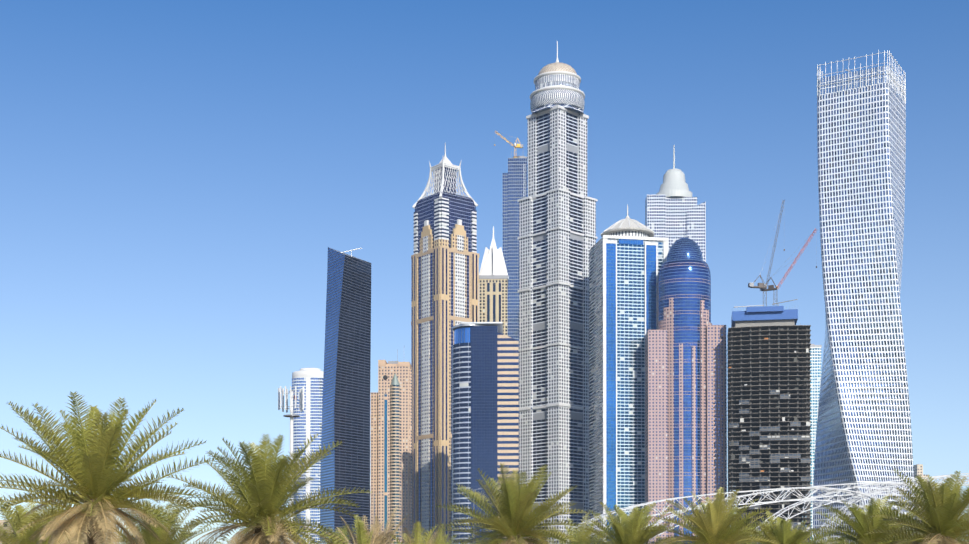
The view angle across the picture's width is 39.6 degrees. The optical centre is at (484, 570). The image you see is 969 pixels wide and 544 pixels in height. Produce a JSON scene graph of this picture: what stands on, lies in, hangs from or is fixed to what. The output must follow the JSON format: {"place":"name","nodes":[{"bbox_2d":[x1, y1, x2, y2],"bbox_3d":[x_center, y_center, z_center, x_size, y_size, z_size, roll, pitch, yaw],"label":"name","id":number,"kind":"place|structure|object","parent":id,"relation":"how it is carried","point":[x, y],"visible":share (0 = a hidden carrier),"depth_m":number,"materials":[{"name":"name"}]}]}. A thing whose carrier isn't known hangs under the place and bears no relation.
{"place":"outdoors","nodes":[
{"label":"outdoors","id":0,"kind":"place"},
{"bbox_2d":[0,0,968,543],"label":"sky","id":1,"kind":"structure","parent":0,"point":[178,178],"materials":[{"name":"blue"}]},
{"label":"ground","id":2,"kind":"structure","parent":0,"visible":0},
{"bbox_2d":[0,520,84,543],"bbox_3d":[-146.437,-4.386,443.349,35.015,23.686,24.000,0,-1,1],"label":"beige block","id":3,"kind":"structure","parent":2,"relation":"on","point":[1,521],"depth_m":431.62,"materials":[{"name":"concrete"}]},
{"bbox_2d":[0,496,121,543],"bbox_3d":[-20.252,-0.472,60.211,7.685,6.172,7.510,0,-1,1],"label":"date palm","id":4,"kind":"object","parent":2,"relation":"on","point":[11,517],"visible":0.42,"depth_m":59.22,"materials":[{"name":"green plant"}]},
{"bbox_2d":[0,391,215,543],"bbox_3d":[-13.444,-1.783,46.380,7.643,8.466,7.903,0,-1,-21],"label":"date palm","id":5,"kind":"object","parent":2,"relation":"on","point":[88,463],"visible":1,"depth_m":45.35,"materials":[{"name":"green plant"}]},
{"bbox_2d":[109,500,218,543],"bbox_3d":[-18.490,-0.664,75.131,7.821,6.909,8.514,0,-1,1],"label":"date palm","id":6,"kind":"object","parent":2,"relation":"on","point":[165,537],"visible":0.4,"depth_m":74.41,"materials":[{"name":"green plant"}]},
{"bbox_2d":[166,433,372,543],"bbox_3d":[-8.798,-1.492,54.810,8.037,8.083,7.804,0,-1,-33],"label":"date palm","id":7,"kind":"object","parent":2,"relation":"on","point":[261,493],"visible":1,"depth_m":53.53,"materials":[{"name":"green plant"}]},
{"bbox_2d":[278,386,303,543],"bbox_3d":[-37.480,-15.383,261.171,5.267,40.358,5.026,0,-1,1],"label":"telecom mast","id":8,"kind":"object","parent":2,"relation":"on","point":[281,399],"visible":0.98,"depth_m":260.94,"materials":[{"name":"white metal"}]},
{"bbox_2d":[292,368,323,543],"bbox_3d":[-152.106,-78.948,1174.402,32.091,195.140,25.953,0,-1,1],"label":"building","id":9,"kind":"structure","parent":2,"relation":"on","point":[307,423],"depth_m":1162.62,"materials":[{"name":"white paint"}]},
{"bbox_2d":[302,523,376,543],"bbox_3d":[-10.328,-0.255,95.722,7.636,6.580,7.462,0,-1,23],"label":"date palm","id":10,"kind":"object","parent":2,"relation":"on","point":[340,534],"visible":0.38,"depth_m":94.70,"materials":[{"name":"green plant"}]},
{"bbox_2d":[320,247,370,543],"bbox_3d":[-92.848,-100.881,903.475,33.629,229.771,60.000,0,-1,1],"label":"skyscraper","id":11,"kind":"structure","parent":2,"relation":"on","point":[346,395],"depth_m":887.27,"materials":[{"name":"blue glass"}]},
{"bbox_2d":[325,514,403,543],"bbox_3d":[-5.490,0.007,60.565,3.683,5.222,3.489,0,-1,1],"label":"dry palm","id":12,"kind":"object","parent":2,"relation":"on","point":[361,535],"visible":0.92,"depth_m":60.50,"materials":[{"name":"green plant"}]},
{"bbox_2d":[337,521,396,543],"bbox_3d":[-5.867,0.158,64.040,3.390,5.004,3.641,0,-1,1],"label":"dry palm","id":13,"kind":"object","parent":2,"relation":"on","point":[368,533],"visible":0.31,"depth_m":63.96,"materials":[{"name":"plant"}]},
{"bbox_2d":[370,492,381,523],"bbox_3d":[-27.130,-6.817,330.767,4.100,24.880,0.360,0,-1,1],"label":"street lamp","id":14,"kind":"object","parent":2,"relation":"on","point":[374,506],"visible":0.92,"depth_m":330.85,"materials":[{"name":"grey metal"}]},
{"bbox_2d":[349,505,414,543],"bbox_3d":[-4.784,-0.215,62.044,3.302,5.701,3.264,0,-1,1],"label":"dry palm","id":15,"kind":"object","parent":2,"relation":"on","point":[376,525],"visible":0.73,"depth_m":61.76,"materials":[{"name":"plant"}]},
{"bbox_2d":[370,360,413,543],"bbox_3d":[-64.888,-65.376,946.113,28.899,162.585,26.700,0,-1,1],"label":"beige tower","id":16,"kind":"structure","parent":2,"relation":"on","point":[392,439],"depth_m":935.66,"materials":[{"name":"beige concrete"}]},
{"bbox_2d":[387,151,821,363],"bbox_3d":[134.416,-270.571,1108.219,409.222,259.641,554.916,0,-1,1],"label":"roof plant and antennas","id":17,"kind":"object","parent":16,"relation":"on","point":[397,361],"visible":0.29,"depth_m":1259.36,"materials":[{"name":"grey metal"}]},
{"bbox_2d":[377,521,438,543],"bbox_3d":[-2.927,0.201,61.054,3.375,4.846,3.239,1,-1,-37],"label":"dry palm","id":18,"kind":"object","parent":2,"relation":"on","point":[417,533],"visible":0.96,"depth_m":60.52,"materials":[{"name":"green plant"}]},
{"bbox_2d":[392,524,478,543],"bbox_3d":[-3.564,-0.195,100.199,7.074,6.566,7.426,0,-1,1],"label":"date palm","id":19,"kind":"object","parent":2,"relation":"on","point":[441,536],"visible":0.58,"depth_m":99.64,"materials":[{"name":"green plant"}]},
{"bbox_2d":[411,143,478,543],"bbox_3d":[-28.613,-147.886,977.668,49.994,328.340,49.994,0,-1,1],"label":"skyscraper","id":20,"kind":"structure","parent":2,"relation":"on","point":[444,278],"depth_m":964.26,"materials":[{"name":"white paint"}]},
{"bbox_2d":[452,322,518,543],"bbox_3d":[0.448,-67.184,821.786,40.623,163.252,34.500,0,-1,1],"label":"skyscraper","id":21,"kind":"structure","parent":2,"relation":"on","point":[485,397],"depth_m":808.09,"materials":[{"name":"blue glass"}]},
{"bbox_2d":[479,226,508,335],"bbox_3d":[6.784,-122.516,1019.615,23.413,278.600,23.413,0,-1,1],"label":"spire tower","id":22,"kind":"structure","parent":2,"relation":"on","point":[493,289],"depth_m":1009.92,"materials":[{"name":"beige concrete"}]},
{"bbox_2d":[494,130,526,340],"bbox_3d":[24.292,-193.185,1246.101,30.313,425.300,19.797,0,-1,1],"label":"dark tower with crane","id":23,"kind":"structure","parent":2,"relation":"on","point":[514,184],"depth_m":1239.87,"materials":[{"name":"blue glass"}]},
{"bbox_2d":[436,463,589,543],"bbox_3d":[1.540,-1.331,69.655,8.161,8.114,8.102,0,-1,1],"label":"date palm","id":24,"kind":"object","parent":2,"relation":"on","point":[514,521],"visible":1,"depth_m":68.57,"materials":[{"name":"green plant"}]},
{"bbox_2d":[517,41,596,543],"bbox_3d":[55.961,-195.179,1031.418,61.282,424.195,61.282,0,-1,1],"label":"skyscraper","id":25,"kind":"structure","parent":2,"relation":"on","point":[557,237],"depth_m":1018.72,"materials":[{"name":"white paint"}]},
{"bbox_2d":[544,513,611,543],"bbox_3d":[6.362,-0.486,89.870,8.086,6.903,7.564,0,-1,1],"label":"date palm","id":26,"kind":"object","parent":2,"relation":"on","point":[582,536],"visible":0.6,"depth_m":89.02,"materials":[{"name":"green plant"}]},
{"bbox_2d":[577,503,678,543],"bbox_3d":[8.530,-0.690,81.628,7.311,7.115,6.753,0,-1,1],"label":"date palm","id":27,"kind":"object","parent":2,"relation":"on","point":[627,529],"visible":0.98,"depth_m":80.89,"materials":[{"name":"green plant"}]},
{"bbox_2d":[589,204,668,543],"bbox_3d":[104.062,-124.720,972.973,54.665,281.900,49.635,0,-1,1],"label":"skyscraper","id":28,"kind":"structure","parent":2,"relation":"on","point":[627,257],"depth_m":953.90,"materials":[{"name":"glass"}]},
{"bbox_2d":[656,533,693,543],"bbox_3d":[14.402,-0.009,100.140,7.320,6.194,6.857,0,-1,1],"label":"date palm","id":29,"kind":"object","parent":2,"relation":"on","point":[672,539],"visible":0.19,"depth_m":99.42,"materials":[{"name":"green plant"}]},
{"bbox_2d":[645,145,705,261],"bbox_3d":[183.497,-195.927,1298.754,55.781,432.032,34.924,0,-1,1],"label":"white tower","id":30,"kind":"structure","parent":2,"relation":"on","point":[673,210],"depth_m":1285.87,"materials":[{"name":"concrete"}]},
{"bbox_2d":[645,230,726,543],"bbox_3d":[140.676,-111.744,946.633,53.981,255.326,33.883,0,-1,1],"label":"skyscraper","id":31,"kind":"structure","parent":2,"relation":"on","point":[685,343],"depth_m":931.44,"materials":[{"name":"blue glass"}]},
{"bbox_2d":[646,487,780,543],"bbox_3d":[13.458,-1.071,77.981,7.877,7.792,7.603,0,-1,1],"label":"date palm","id":32,"kind":"object","parent":2,"relation":"on","point":[714,525],"visible":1,"depth_m":77.17,"materials":[{"name":"green plant"}]},
{"bbox_2d":[739,522,766,543],"bbox_3d":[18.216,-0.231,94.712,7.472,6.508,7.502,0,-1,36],"label":"date palm","id":33,"kind":"object","parent":2,"relation":"on","point":[751,534],"visible":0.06,"depth_m":93.50,"materials":[{"name":"green plant"}]},
{"bbox_2d":[724,201,816,543],"bbox_3d":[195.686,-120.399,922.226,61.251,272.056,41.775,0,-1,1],"label":"construction tower","id":34,"kind":"structure","parent":2,"relation":"on","point":[769,390],"depth_m":911.10,"materials":[{"name":"glass"}]},
{"bbox_2d":[572,473,968,539],"bbox_3d":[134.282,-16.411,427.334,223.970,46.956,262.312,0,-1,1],"label":"white arch trusses","id":35,"kind":"object","parent":2,"relation":"on","point":[876,491],"visible":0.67,"depth_m":361.04,"materials":[{"name":"metal"}]},
{"bbox_2d":[738,510,835,543],"bbox_3d":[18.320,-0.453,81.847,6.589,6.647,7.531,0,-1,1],"label":"date palm","id":36,"kind":"object","parent":2,"relation":"on","point":[782,532],"visible":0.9,"depth_m":80.93,"materials":[{"name":"green plant"}]},
{"bbox_2d":[802,347,820,539],"bbox_3d":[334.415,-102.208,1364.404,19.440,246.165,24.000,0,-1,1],"label":"teal tower","id":37,"kind":"structure","parent":2,"relation":"on","point":[815,368],"depth_m":1353.29,"materials":[{"name":"concrete"}]},
{"bbox_2d":[815,533,847,543],"bbox_3d":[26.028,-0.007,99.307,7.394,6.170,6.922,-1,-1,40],"label":"date palm","id":38,"kind":"object","parent":2,"relation":"on","point":[829,537],"visible":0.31,"depth_m":98.48,"materials":[{"name":"green plant"}]},
{"bbox_2d":[813,50,913,541],"bbox_3d":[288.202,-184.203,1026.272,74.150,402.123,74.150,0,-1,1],"label":"twisted skyscraper","id":39,"kind":"structure","parent":2,"relation":"on","point":[863,432],"depth_m":1000.92,"materials":[{"name":"concrete"}]},
{"bbox_2d":[816,496,925,543],"bbox_3d":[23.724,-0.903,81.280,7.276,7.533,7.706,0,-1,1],"label":"date palm","id":40,"kind":"object","parent":2,"relation":"on","point":[861,525],"visible":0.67,"depth_m":80.64,"materials":[{"name":"green plant"}]},
{"bbox_2d":[864,468,968,543],"bbox_3d":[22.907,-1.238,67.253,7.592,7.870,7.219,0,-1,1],"label":"date palm","id":41,"kind":"object","parent":2,"relation":"on","point":[943,507],"visible":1,"depth_m":66.53,"materials":[{"name":"green plant"}]},
{"bbox_2d":[913,464,928,543],"bbox_3d":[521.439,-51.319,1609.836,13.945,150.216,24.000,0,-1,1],"label":"cream block","id":42,"kind":"structure","parent":2,"relation":"on","point":[918,469],"depth_m":1598.76,"materials":[{"name":"concrete"}]}
]}

